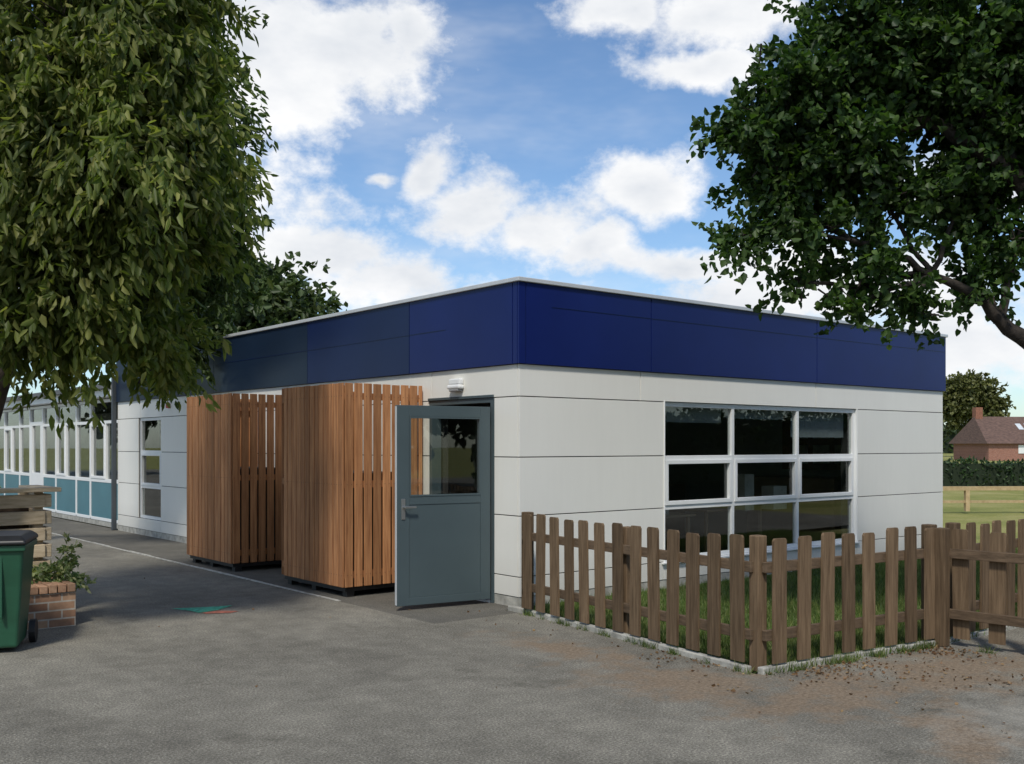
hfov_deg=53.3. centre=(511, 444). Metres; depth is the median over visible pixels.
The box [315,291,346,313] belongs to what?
oak tree
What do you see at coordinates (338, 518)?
timber enclosure
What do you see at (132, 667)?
asphalt playground
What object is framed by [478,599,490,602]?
door threshold
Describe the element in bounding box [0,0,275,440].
broadleaf tree
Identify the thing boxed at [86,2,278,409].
ash tree
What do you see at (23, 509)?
timber planter
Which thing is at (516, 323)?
fascia panels
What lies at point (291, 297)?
oak tree
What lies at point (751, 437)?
interior walls
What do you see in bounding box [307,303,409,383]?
fascia panels
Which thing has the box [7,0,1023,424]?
sky
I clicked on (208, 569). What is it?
edging strip
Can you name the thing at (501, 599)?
wall base trim
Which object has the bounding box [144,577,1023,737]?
fallen leaves
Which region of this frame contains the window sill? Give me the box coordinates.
[660,541,860,563]
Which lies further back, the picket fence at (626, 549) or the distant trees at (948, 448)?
the distant trees at (948, 448)
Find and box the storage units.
[665,475,840,544]
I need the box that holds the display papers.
[792,437,840,463]
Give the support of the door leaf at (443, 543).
in the door leaf assembly at (442, 548)
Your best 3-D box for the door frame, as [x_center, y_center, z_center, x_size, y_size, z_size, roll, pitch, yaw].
[-0.507,0.545,10.792,0.140,2.110,1.150,0,0,-39]
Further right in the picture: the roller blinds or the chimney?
the chimney
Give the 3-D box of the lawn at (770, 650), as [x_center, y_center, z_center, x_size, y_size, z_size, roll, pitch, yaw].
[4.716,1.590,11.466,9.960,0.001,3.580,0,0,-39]
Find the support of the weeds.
on the asphalt playground
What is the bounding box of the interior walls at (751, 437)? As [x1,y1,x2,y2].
[448,397,840,536]
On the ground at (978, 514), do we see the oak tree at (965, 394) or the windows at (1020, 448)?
the oak tree at (965, 394)
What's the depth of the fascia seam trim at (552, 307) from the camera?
12.31 m
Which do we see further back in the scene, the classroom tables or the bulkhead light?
the classroom tables
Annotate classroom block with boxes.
[0,384,118,528]
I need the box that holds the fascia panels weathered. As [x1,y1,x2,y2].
[116,323,306,401]
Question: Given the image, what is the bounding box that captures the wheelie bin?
[0,530,37,647]
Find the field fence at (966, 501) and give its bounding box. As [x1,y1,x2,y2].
[943,486,1023,510]
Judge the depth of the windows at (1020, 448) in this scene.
108.09 m
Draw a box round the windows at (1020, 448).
[1018,445,1023,452]
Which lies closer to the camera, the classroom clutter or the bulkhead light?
the bulkhead light
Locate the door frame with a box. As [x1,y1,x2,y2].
[428,395,494,602]
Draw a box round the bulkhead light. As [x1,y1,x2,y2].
[447,378,463,388]
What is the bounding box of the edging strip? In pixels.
[52,533,340,600]
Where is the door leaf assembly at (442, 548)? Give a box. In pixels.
[395,405,489,606]
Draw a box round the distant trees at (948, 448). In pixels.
[943,426,957,453]
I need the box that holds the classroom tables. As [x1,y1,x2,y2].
[665,505,761,551]
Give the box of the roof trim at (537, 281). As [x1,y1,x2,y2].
[198,276,947,342]
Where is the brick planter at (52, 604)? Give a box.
[27,577,75,630]
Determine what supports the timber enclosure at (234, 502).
on the asphalt playground
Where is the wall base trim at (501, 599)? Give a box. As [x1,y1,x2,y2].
[118,525,920,606]
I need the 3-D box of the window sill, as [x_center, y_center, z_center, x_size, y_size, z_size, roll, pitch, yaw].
[3.170,1.312,12.536,3.900,0.021,0.065,0,0,-39]
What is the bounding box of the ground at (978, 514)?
[52,453,1023,673]
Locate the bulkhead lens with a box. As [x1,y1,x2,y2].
[449,389,461,391]
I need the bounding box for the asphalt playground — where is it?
[0,517,1023,763]
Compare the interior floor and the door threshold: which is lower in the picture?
the door threshold
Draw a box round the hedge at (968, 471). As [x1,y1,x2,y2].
[943,455,1023,485]
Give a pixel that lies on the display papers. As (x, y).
(819, 449)
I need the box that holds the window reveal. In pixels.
[662,401,857,561]
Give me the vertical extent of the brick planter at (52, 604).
0.379 m
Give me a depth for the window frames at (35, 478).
22.60 m
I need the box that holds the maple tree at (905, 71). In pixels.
[686,0,1023,350]
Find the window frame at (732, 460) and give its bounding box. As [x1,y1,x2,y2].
[665,402,854,560]
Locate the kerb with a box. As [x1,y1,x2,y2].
[508,605,1019,674]
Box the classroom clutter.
[665,474,786,513]
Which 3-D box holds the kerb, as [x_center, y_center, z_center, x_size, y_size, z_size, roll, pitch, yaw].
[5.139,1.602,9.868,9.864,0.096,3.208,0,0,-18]
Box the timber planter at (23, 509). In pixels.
[0,485,60,567]
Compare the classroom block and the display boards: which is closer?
the display boards
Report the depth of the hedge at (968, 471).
38.68 m
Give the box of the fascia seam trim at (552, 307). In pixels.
[120,307,940,378]
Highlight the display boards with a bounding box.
[782,415,840,469]
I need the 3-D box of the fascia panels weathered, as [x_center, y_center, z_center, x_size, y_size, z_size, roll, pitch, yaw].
[-5.039,-1.200,16.225,0.022,0.800,7.490,0,0,-39]
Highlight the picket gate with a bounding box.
[935,527,1023,646]
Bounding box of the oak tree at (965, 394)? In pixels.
[942,369,1015,435]
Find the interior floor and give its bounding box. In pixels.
[665,531,769,552]
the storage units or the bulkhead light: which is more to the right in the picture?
the storage units
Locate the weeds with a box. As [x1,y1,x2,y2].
[520,608,1002,674]
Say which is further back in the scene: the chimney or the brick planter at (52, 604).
the chimney
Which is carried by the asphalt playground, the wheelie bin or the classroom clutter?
the wheelie bin
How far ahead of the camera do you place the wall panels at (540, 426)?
11.19 m
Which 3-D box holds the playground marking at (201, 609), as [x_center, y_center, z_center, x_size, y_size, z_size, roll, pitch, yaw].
[-2.994,1.595,9.882,0.585,0.001,0.354,0,0,-20]
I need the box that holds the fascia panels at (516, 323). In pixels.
[410,281,945,390]
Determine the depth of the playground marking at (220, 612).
9.71 m
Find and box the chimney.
[972,407,982,418]
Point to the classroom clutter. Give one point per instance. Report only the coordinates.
(745, 485)
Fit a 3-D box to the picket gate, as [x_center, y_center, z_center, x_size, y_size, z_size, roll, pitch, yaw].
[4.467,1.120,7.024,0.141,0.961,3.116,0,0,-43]
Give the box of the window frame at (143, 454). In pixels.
[140,417,160,520]
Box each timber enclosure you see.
[187,393,281,571]
[282,383,421,596]
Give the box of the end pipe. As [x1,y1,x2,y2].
[111,376,116,529]
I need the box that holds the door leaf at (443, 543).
[395,405,489,606]
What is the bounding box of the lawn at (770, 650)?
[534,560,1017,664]
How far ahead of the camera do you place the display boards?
16.59 m
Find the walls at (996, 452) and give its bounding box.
[954,444,1023,460]
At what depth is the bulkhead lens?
10.74 m
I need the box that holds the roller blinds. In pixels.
[665,407,842,437]
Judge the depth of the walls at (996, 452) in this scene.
108.14 m
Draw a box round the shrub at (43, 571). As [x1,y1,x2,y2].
[31,532,96,592]
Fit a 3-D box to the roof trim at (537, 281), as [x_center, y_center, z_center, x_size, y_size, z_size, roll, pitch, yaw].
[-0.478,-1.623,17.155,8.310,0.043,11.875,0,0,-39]
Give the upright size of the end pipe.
2.900 m
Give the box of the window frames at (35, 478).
[0,399,118,522]
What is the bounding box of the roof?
[948,417,1023,443]
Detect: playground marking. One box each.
[171,605,231,612]
[203,611,236,612]
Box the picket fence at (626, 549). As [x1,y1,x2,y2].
[521,512,1023,671]
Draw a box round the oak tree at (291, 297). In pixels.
[189,251,347,334]
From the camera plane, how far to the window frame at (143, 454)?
18.22 m
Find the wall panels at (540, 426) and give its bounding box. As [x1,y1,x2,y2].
[118,364,942,596]
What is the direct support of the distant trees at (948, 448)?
on the ground at (978, 514)
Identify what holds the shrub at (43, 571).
in the brick planter at (52, 604)
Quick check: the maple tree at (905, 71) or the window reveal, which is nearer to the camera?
the maple tree at (905, 71)

